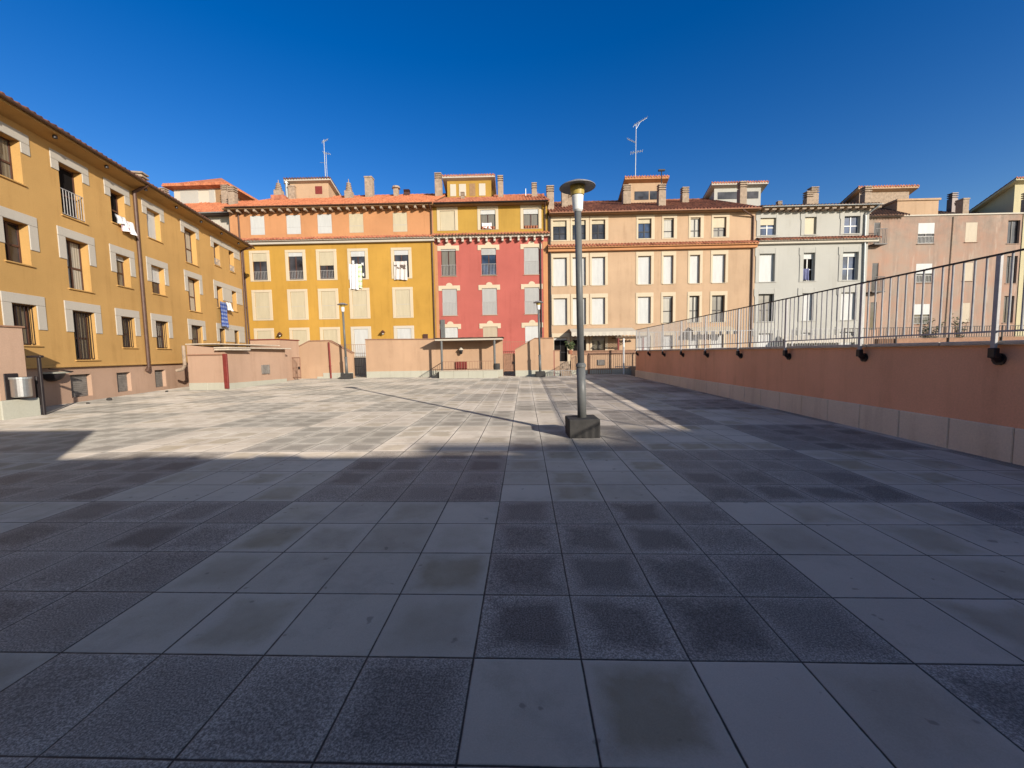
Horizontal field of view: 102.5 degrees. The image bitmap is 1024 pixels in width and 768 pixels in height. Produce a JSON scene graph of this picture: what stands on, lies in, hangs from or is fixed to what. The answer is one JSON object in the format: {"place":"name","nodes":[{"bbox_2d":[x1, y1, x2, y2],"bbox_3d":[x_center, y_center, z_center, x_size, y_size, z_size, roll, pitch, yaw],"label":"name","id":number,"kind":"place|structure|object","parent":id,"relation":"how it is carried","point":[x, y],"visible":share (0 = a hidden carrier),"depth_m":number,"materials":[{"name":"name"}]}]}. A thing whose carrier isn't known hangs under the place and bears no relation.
{"place":"outdoors","nodes":[
{"label":"outdoors","id":0,"kind":"place"},
{"bbox_2d":[159,178,257,231],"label":"apartment building","id":1,"kind":"structure","parent":0,"point":[208,198],"depth_m":37.03,"materials":[{"name":"beige paint"}]},
{"bbox_2d":[221,172,446,357],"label":"apartment building","id":2,"kind":"structure","parent":0,"point":[309,239],"depth_m":30.70,"materials":[{"name":"yellow paint"}]},
{"bbox_2d":[250,216,264,234],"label":"window","id":3,"kind":"structure","parent":2,"relation":"in","point":[257,222],"depth_m":30.50,"materials":[{"name":"white glass"}]},
{"bbox_2d":[249,250,270,281],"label":"window","id":4,"kind":"structure","parent":2,"relation":"in","point":[260,262],"depth_m":30.73,"materials":[{"name":"beige glass"}]},
{"bbox_2d":[251,290,272,320],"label":"window","id":5,"kind":"structure","parent":2,"relation":"in","point":[263,311],"depth_m":30.93,"materials":[{"name":"beige glass"}]},
{"bbox_2d":[286,215,300,233],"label":"window","id":6,"kind":"structure","parent":2,"relation":"in","point":[293,221],"depth_m":30.45,"materials":[{"name":"white glass"}]},
{"bbox_2d":[285,250,306,280],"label":"window","id":7,"kind":"structure","parent":2,"relation":"in","point":[296,266],"depth_m":30.70,"materials":[{"name":"beige glass"}]},
{"bbox_2d":[287,289,308,319],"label":"window","id":8,"kind":"structure","parent":2,"relation":"in","point":[298,302],"depth_m":30.88,"materials":[{"name":"beige glass"}]},
{"bbox_2d":[289,327,309,344],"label":"window","id":9,"kind":"structure","parent":2,"relation":"in","point":[302,334],"depth_m":31.05,"materials":[{"name":"beige glass"}]},
{"bbox_2d":[317,214,331,233],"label":"window","id":10,"kind":"structure","parent":2,"relation":"in","point":[324,220],"depth_m":30.42,"materials":[{"name":"white glass"}]},
{"bbox_2d":[316,249,337,279],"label":"window","id":11,"kind":"structure","parent":2,"relation":"in","point":[327,268],"depth_m":30.63,"materials":[{"name":"beige glass"}]},
{"bbox_2d":[318,288,338,319],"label":"window","id":12,"kind":"structure","parent":2,"relation":"in","point":[328,309],"depth_m":30.84,"materials":[{"name":"beige glass"}]},
{"bbox_2d":[320,327,340,343],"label":"window","id":13,"kind":"structure","parent":2,"relation":"in","point":[329,333],"depth_m":31.01,"materials":[{"name":"beige glass"}]},
{"bbox_2d":[349,261,363,289],"bbox_3d":[-11.537,-8.101,30.540,1.080,2.160,0.143,-1,4,1],"label":"laundry","id":14,"kind":"object","parent":2,"relation":"hanging from","point":[356,273],"visible":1,"depth_m":30.55,"materials":[{"name":"white fabric"}]},
{"bbox_2d":[349,214,363,232],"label":"window","id":15,"kind":"structure","parent":2,"relation":"in","point":[355,220],"depth_m":30.38,"materials":[{"name":"beige glass"}]},
{"bbox_2d":[347,248,368,279],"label":"window","id":16,"kind":"structure","parent":2,"relation":"in","point":[358,255],"depth_m":30.56,"materials":[{"name":"beige glass"}]},
{"bbox_2d":[349,288,370,318],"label":"window","id":17,"kind":"structure","parent":2,"relation":"in","point":[360,304],"depth_m":30.81,"materials":[{"name":"beige glass"}]},
{"bbox_2d":[351,326,370,357],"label":"window","id":18,"kind":"structure","parent":2,"relation":"in","point":[360,334],"depth_m":31.00,"materials":[{"name":"white glass"}]},
{"bbox_2d":[393,213,406,231],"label":"window","id":19,"kind":"structure","parent":2,"relation":"in","point":[399,219],"depth_m":30.33,"materials":[{"name":"beige glass"}]},
{"bbox_2d":[391,247,411,278],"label":"window","id":20,"kind":"structure","parent":2,"relation":"in","point":[403,253],"depth_m":30.51,"materials":[{"name":"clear glass"}]},
{"bbox_2d":[392,287,413,317],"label":"window","id":21,"kind":"structure","parent":2,"relation":"in","point":[403,298],"depth_m":30.75,"materials":[{"name":"beige glass"}]},
{"bbox_2d":[394,326,413,338],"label":"window","id":22,"kind":"structure","parent":2,"relation":"in","point":[408,333],"depth_m":30.92,"materials":[{"name":"white glass"}]},
{"bbox_2d":[432,173,549,352],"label":"apartment building","id":23,"kind":"structure","parent":0,"point":[492,282],"depth_m":30.52,"materials":[{"name":"red paint"}]},
{"bbox_2d":[437,207,457,230],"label":"window","id":24,"kind":"structure","parent":23,"relation":"in","point":[447,217],"depth_m":30.26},
{"bbox_2d":[437,243,458,276],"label":"window","id":25,"kind":"structure","parent":23,"relation":"in","point":[448,252],"depth_m":30.54,"materials":[{"name":"grey paint"}]},
{"bbox_2d":[438,283,459,315],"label":"window","id":26,"kind":"structure","parent":23,"relation":"in","point":[449,292],"depth_m":30.71,"materials":[{"name":"white glass"}]},
{"bbox_2d":[477,206,498,229],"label":"window","id":27,"kind":"structure","parent":23,"relation":"in","point":[488,214],"depth_m":30.20,"materials":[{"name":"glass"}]},
{"bbox_2d":[478,242,498,275],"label":"window","id":28,"kind":"structure","parent":23,"relation":"in","point":[488,256],"depth_m":30.49,"materials":[{"name":"beige glass"}]},
{"bbox_2d":[478,282,499,315],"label":"window","id":29,"kind":"structure","parent":23,"relation":"in","point":[489,295],"depth_m":30.66,"materials":[{"name":"white glass"}]},
{"bbox_2d":[479,321,500,336],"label":"window","id":30,"kind":"structure","parent":23,"relation":"in","point":[489,328],"depth_m":30.83,"materials":[{"name":"beige glass"}]},
{"bbox_2d":[520,241,541,274],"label":"window","id":31,"kind":"structure","parent":23,"relation":"in","point":[531,255],"depth_m":30.40,"materials":[{"name":"white glass"}]},
{"bbox_2d":[520,205,541,228],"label":"window","id":32,"kind":"structure","parent":23,"relation":"in","point":[530,215],"depth_m":30.16,"materials":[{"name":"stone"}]},
{"bbox_2d":[521,281,542,314],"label":"window","id":33,"kind":"structure","parent":23,"relation":"in","point":[531,294],"depth_m":30.61,"materials":[{"name":"white glass"}]},
{"bbox_2d":[522,320,542,342],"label":"window","id":34,"kind":"structure","parent":23,"relation":"in","point":[531,328],"depth_m":30.79,"materials":[{"name":"white glass"}]},
{"bbox_2d":[0,374,1023,767],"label":"plaza paving","id":35,"kind":"structure","parent":0,"point":[504,570],"depth_m":2.83,"materials":[{"name":"stone"}]},
{"bbox_2d":[0,325,40,419],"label":"wall pillar","id":36,"kind":"structure","parent":35,"relation":"on","point":[12,356],"depth_m":10.69,"materials":[{"name":"paint"}]},
{"bbox_2d":[3,373,32,399],"bbox_3d":[-12.775,0.095,10.695,0.430,0.750,0.410,-1,4,2],"label":"litter bin","id":37,"kind":"object","parent":36,"relation":"attached to","point":[16,386],"visible":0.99,"depth_m":10.57,"materials":[{"name":"metal"}]},
{"bbox_2d":[26,355,46,414],"bbox_3d":[-12.899,0.081,11.190,0.400,1.710,0.100,-1,4,2],"label":"metal post","id":38,"kind":"object","parent":35,"relation":"on","point":[39,387],"visible":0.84,"depth_m":11.16,"materials":[{"name":"metal"}]},
{"bbox_2d":[176,343,290,389],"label":"shed","id":39,"kind":"structure","parent":35,"relation":"on","point":[219,366],"depth_m":19.06,"materials":[{"name":"paint"}]},
{"bbox_2d":[249,339,300,380],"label":"shed","id":40,"kind":"structure","parent":35,"relation":"on","point":[293,345],"depth_m":24.59,"materials":[{"name":"paint"}]},
{"bbox_2d":[299,340,354,378],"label":"garden wall","id":41,"kind":"structure","parent":35,"relation":"on","point":[321,358],"depth_m":26.24,"materials":[{"name":"paint"}]},
{"bbox_2d":[337,303,352,378],"bbox_3d":[-10.293,-2.626,25.302,0.652,4.685,0.652,-2,4,0],"label":"street lamp","id":42,"kind":"object","parent":35,"relation":"on","point":[346,375],"visible":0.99,"depth_m":25.21,"materials":[{"name":"metal"}]},
{"bbox_2d":[365,338,502,377],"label":"garden wall","id":43,"kind":"structure","parent":35,"relation":"on","point":[385,358],"depth_m":26.43,"materials":[{"name":"paint"}]},
{"bbox_2d":[439,370,497,377],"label":"wall","id":44,"kind":"structure","parent":35,"relation":"on","point":[468,374],"depth_m":25.02,"materials":[{"name":"stone"}]},
{"bbox_2d":[433,337,503,370],"bbox_3d":[-2.623,-1.853,25.676,4.270,2.060,1.540,-1,4,2],"label":"canopy","id":45,"kind":"object","parent":44,"relation":"on","point":[469,339],"visible":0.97,"depth_m":24.98,"materials":[{"name":"metal"}]},
{"bbox_2d":[515,337,553,375],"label":"garden wall","id":46,"kind":"structure","parent":35,"relation":"on","point":[526,359],"depth_m":26.22,"materials":[{"name":"paint"}]},
{"bbox_2d":[559,179,599,437],"bbox_3d":[1.258,-1.345,7.624,0.652,4.685,0.652,-2,4,0],"label":"street lamp","id":47,"kind":"object","parent":35,"relation":"on","point":[581,424],"visible":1,"depth_m":7.51,"materials":[{"name":"metal"}]},
{"bbox_2d":[571,350,635,374],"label":"garden wall","id":48,"kind":"structure","parent":35,"relation":"on","point":[604,361],"depth_m":27.97,"materials":[{"name":"paint"}]},
{"bbox_2d":[635,340,1023,465],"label":"retaining wall","id":49,"kind":"structure","parent":35,"relation":"on","point":[968,397],"depth_m":7.56,"materials":[{"name":"paint"}]},
{"bbox_2d":[636,248,1023,364],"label":"terrace railing","id":50,"kind":"object","parent":49,"relation":"attached to","point":[995,355],"visible":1,"depth_m":7.98,"materials":[{"name":"metal"}]},
{"bbox_2d":[0,0,1023,210],"label":"sky","id":51,"kind":"structure","parent":0,"point":[837,97],"materials":[{"name":"blue"}]},
{"bbox_2d":[946,176,1023,335],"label":"apartment building","id":52,"kind":"structure","parent":0,"point":[1008,197],"depth_m":36.28,"materials":[{"name":"paint"}]},
{"label":"ground","id":53,"kind":"structure","parent":0,"visible":0},
{"bbox_2d":[0,91,254,406],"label":"apartment building","id":54,"kind":"structure","parent":53,"relation":"on","point":[97,301],"depth_m":15.30,"materials":[{"name":"paint"}]},
{"bbox_2d":[0,121,29,186],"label":"window","id":55,"kind":"structure","parent":54,"relation":"in","point":[6,171],"depth_m":12.30,"materials":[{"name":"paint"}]},
{"bbox_2d":[0,206,39,267],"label":"window","id":56,"kind":"structure","parent":54,"relation":"in","point":[9,232],"depth_m":12.42,"materials":[{"name":"white glass"}]},
{"bbox_2d":[0,291,47,346],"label":"window","id":57,"kind":"structure","parent":54,"relation":"in","point":[12,314],"depth_m":12.54,"materials":[{"name":"paint"}]},
{"bbox_2d":[49,148,88,224],"bbox_3d":[-15.360,-6.727,14.214,0.335,2.080,1.550,-2,4,-11],"label":"window","id":58,"kind":"structure","parent":54,"relation":"in","point":[66,178],"depth_m":14.30,"materials":[{"name":"white"}]},
{"bbox_2d":[56,225,96,293],"bbox_3d":[-15.319,-4.280,14.397,0.335,2.050,1.550,-2,4,-11],"label":"window","id":59,"kind":"structure","parent":54,"relation":"in","point":[68,250],"depth_m":14.50,"materials":[{"name":"white glass"}]},
{"bbox_2d":[64,300,102,360],"bbox_3d":[-15.277,-1.837,14.579,0.335,2.050,1.550,-2,4,-11],"label":"window","id":60,"kind":"structure","parent":54,"relation":"in","point":[76,322],"depth_m":14.67,"materials":[{"name":"paint"}]},
{"bbox_2d":[103,177,129,225],"bbox_3d":[-15.788,-7.108,16.325,0.335,1.620,1.360,-2,4,-11],"label":"window","id":61,"kind":"structure","parent":54,"relation":"in","point":[108,184],"depth_m":16.42,"materials":[{"name":"beige"}]},
{"bbox_2d":[109,243,135,289],"bbox_3d":[-15.746,-4.666,16.507,0.335,1.580,1.360,-2,4,-11],"label":"window","id":62,"kind":"structure","parent":54,"relation":"in","point":[116,262],"depth_m":16.63,"materials":[{"name":"paint"}]},
{"bbox_2d":[114,308,140,348],"bbox_3d":[-15.704,-2.223,16.689,0.335,1.580,1.360,-2,4,-11],"label":"window","id":63,"kind":"structure","parent":54,"relation":"in","point":[121,322],"depth_m":16.78,"materials":[{"name":"paint"}]},
{"bbox_2d":[141,198,163,243],"bbox_3d":[-16.213,-7.259,18.444,0.335,1.620,1.510,-2,4,-11],"label":"window","id":64,"kind":"structure","parent":54,"relation":"in","point":[144,203],"depth_m":18.54,"materials":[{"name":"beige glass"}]},
{"bbox_2d":[146,256,168,296],"bbox_3d":[-16.172,-4.816,18.627,0.335,1.580,1.510,-2,4,-11],"label":"window","id":65,"kind":"structure","parent":54,"relation":"in","point":[152,272],"depth_m":18.73,"materials":[{"name":"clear glass"}]},
{"bbox_2d":[150,313,172,349],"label":"window","id":66,"kind":"structure","parent":54,"relation":"in","point":[156,327],"depth_m":18.90,"materials":[{"name":"beige glass"}]},
{"bbox_2d":[180,219,198,266],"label":"window","id":67,"kind":"structure","parent":54,"relation":"in","point":[187,237],"depth_m":21.46,"materials":[{"name":"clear glass"}]},
{"bbox_2d":[183,269,202,312],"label":"window","id":68,"kind":"structure","parent":54,"relation":"in","point":[189,283],"depth_m":21.65,"materials":[{"name":"beige glass"}]},
{"bbox_2d":[187,319,205,343],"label":"window","id":69,"kind":"structure","parent":54,"relation":"in","point":[192,330],"depth_m":21.74,"materials":[{"name":"paint"}]},
{"bbox_2d":[213,280,242,308],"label":"window","id":70,"kind":"structure","parent":54,"relation":"in","point":[227,289],"depth_m":24.98,"materials":[{"name":"paint"}]},
{"bbox_2d":[216,323,244,342],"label":"window","id":71,"kind":"structure","parent":54,"relation":"in","point":[229,332],"depth_m":25.19,"materials":[{"name":"paint"}]},
{"bbox_2d":[546,169,768,369],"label":"apartment building","id":72,"kind":"structure","parent":53,"relation":"on","point":[652,255],"depth_m":30.39,"materials":[{"name":"beige paint"}]},
{"bbox_2d":[551,294,569,325],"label":"window","id":73,"kind":"structure","parent":72,"relation":"in","point":[560,307],"depth_m":30.73,"materials":[{"name":"white plastic"}]},
{"bbox_2d":[551,253,569,286],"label":"window","id":74,"kind":"structure","parent":72,"relation":"in","point":[558,261],"depth_m":30.51,"materials":[{"name":"white plastic"}]},
{"bbox_2d":[551,217,569,241],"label":"window","id":75,"kind":"structure","parent":72,"relation":"in","point":[558,227],"depth_m":30.25,"materials":[{"name":"beige glass"}]},
{"bbox_2d":[552,333,569,363],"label":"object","id":76,"kind":"structure","parent":72,"relation":"in","point":[559,343],"depth_m":31.00,"materials":[{"name":"black"}]},
{"bbox_2d":[570,253,588,285],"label":"window","id":77,"kind":"structure","parent":72,"relation":"in","point":[572,260],"depth_m":30.41,"materials":[{"name":"white plastic"}]},
{"bbox_2d":[570,216,588,240],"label":"window","id":78,"kind":"structure","parent":72,"relation":"in","point":[572,223],"depth_m":30.18,"materials":[{"name":"beige glass"}]},
{"bbox_2d":[571,294,588,324],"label":"window","id":79,"kind":"structure","parent":72,"relation":"in","point":[573,296],"depth_m":30.63,"materials":[{"name":"white plastic"}]},
{"bbox_2d":[590,293,607,324],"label":"window","id":80,"kind":"structure","parent":72,"relation":"in","point":[596,300],"depth_m":30.68,"materials":[{"name":"white glass"}]},
{"bbox_2d":[590,253,607,285],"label":"window","id":81,"kind":"structure","parent":72,"relation":"in","point":[596,264],"depth_m":30.46,"materials":[{"name":"white glass"}]},
{"bbox_2d":[590,216,607,240],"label":"window","id":82,"kind":"structure","parent":72,"relation":"in","point":[598,224],"depth_m":30.19,"materials":[{"name":"beige glass"}]},
{"bbox_2d":[570,328,635,335],"bbox_3d":[6.592,-3.792,30.001,4.710,0.630,1.295,-1,4,1],"label":"awning","id":83,"kind":"object","parent":72,"relation":"attached to","point":[607,331],"visible":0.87,"depth_m":29.39,"materials":[{"name":"fabric"}]},
{"bbox_2d":[636,292,653,323],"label":"window","id":84,"kind":"structure","parent":72,"relation":"in","point":[642,299],"depth_m":30.63,"materials":[{"name":"white glass"}]},
{"bbox_2d":[636,252,653,284],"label":"window","id":85,"kind":"structure","parent":72,"relation":"in","point":[642,263],"depth_m":30.41,"materials":[{"name":"white glass"}]},
{"bbox_2d":[636,215,654,239],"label":"window","id":86,"kind":"structure","parent":72,"relation":"in","point":[645,224],"depth_m":30.14,"materials":[{"name":"beige glass"}]},
{"bbox_2d":[661,292,675,323],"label":"window","id":87,"kind":"structure","parent":72,"relation":"in","point":[666,302],"depth_m":30.65,"materials":[{"name":"beige glass"}]},
{"bbox_2d":[661,251,675,284],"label":"window","id":88,"kind":"structure","parent":72,"relation":"in","point":[666,261],"depth_m":30.36,"materials":[{"name":"white glass"}]},
{"bbox_2d":[662,214,676,238],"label":"window","id":89,"kind":"structure","parent":72,"relation":"in","point":[667,224],"depth_m":30.10,"materials":[{"name":"beige glass"}]},
{"bbox_2d":[687,292,701,322],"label":"window","id":90,"kind":"structure","parent":72,"relation":"in","point":[692,297],"depth_m":30.60,"materials":[{"name":"beige glass"}]},
{"bbox_2d":[688,251,702,283],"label":"window","id":91,"kind":"structure","parent":72,"relation":"in","point":[693,261],"depth_m":30.34,"materials":[{"name":"white glass"}]},
{"bbox_2d":[688,214,703,238],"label":"window","id":92,"kind":"structure","parent":72,"relation":"in","point":[694,225],"depth_m":30.06,"materials":[{"name":"beige glass"}]},
{"bbox_2d":[710,291,727,322],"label":"window","id":93,"kind":"structure","parent":72,"relation":"in","point":[716,302],"depth_m":30.59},
{"bbox_2d":[710,250,727,283],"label":"window","id":94,"kind":"structure","parent":72,"relation":"in","point":[717,261],"depth_m":30.31,"materials":[{"name":"white glass"}]},
{"bbox_2d":[711,213,729,237],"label":"window","id":95,"kind":"structure","parent":72,"relation":"in","point":[717,224],"depth_m":30.06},
{"bbox_2d":[753,184,919,348],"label":"apartment building","id":96,"kind":"structure","parent":53,"relation":"on","point":[826,244],"depth_m":30.15,"materials":[{"name":"white paint"}]},
{"bbox_2d":[754,289,776,322],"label":"window","id":97,"kind":"structure","parent":96,"relation":"in","point":[766,296],"depth_m":30.51,"materials":[{"name":"white paint"}]},
{"bbox_2d":[755,248,777,282],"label":"window","id":98,"kind":"structure","parent":96,"relation":"in","point":[764,256],"depth_m":30.27,"materials":[{"name":"white glass"}]},
{"bbox_2d":[756,212,778,235],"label":"window","id":99,"kind":"structure","parent":96,"relation":"in","point":[765,226],"depth_m":29.97,"materials":[{"name":"white glass"}]},
{"bbox_2d":[798,288,815,321],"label":"window","id":100,"kind":"structure","parent":96,"relation":"in","point":[800,290],"depth_m":30.34,"materials":[{"name":"white glass"}]},
{"bbox_2d":[799,247,817,281],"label":"window","id":101,"kind":"structure","parent":96,"relation":"in","point":[806,260],"depth_m":30.13,"materials":[{"name":"white"}]},
{"bbox_2d":[800,211,818,235],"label":"window","id":102,"kind":"structure","parent":96,"relation":"in","point":[807,218],"depth_m":29.89,"materials":[{"name":"beige glass"}]},
{"bbox_2d":[780,334,857,343],"bbox_3d":[22.333,-3.285,30.089,5.260,0.630,0.795,-1,4,1],"label":"awning","id":103,"kind":"object","parent":96,"relation":"attached to","point":[828,337],"visible":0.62,"depth_m":29.74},
{"bbox_2d":[837,287,859,320],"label":"window","id":104,"kind":"structure","parent":96,"relation":"in","point":[846,299],"depth_m":30.39,"materials":[{"name":"white glass"}]},
{"bbox_2d":[838,246,860,280],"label":"window","id":105,"kind":"structure","parent":96,"relation":"in","point":[847,261],"depth_m":30.17,"materials":[{"name":"white glass"}]},
{"bbox_2d":[840,210,862,234],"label":"window","id":106,"kind":"structure","parent":96,"relation":"in","point":[848,219],"depth_m":29.86,"materials":[{"name":"white glass"}]},
{"bbox_2d":[863,198,1023,343],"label":"apartment building","id":107,"kind":"structure","parent":53,"relation":"on","point":[926,234],"depth_m":32.90,"materials":[{"name":"pink paint"}]},
{"bbox_2d":[914,304,929,324],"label":"window","id":108,"kind":"structure","parent":107,"relation":"in","point":[926,307],"depth_m":33.16,"materials":[{"name":"white glass"}]},
{"bbox_2d":[916,264,931,283],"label":"window","id":109,"kind":"structure","parent":107,"relation":"in","point":[919,275],"depth_m":32.94,"materials":[{"name":"white glass"}]},
{"bbox_2d":[916,223,934,244],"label":"window","id":110,"kind":"structure","parent":107,"relation":"in","point":[925,231],"depth_m":32.70,"materials":[{"name":"white glass"}]},
{"bbox_2d":[964,222,977,242],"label":"window","id":111,"kind":"structure","parent":107,"relation":"in","point":[971,227],"depth_m":32.64,"materials":[{"name":"beige glass"}]},
{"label":"terrace","id":112,"kind":"structure","parent":0,"visible":0},
{"bbox_2d":[639,325,1023,349],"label":"terrace fence","id":113,"kind":"object","parent":112,"relation":"on","point":[921,339],"visible":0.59,"depth_m":24.25,"materials":[{"name":"metal"}]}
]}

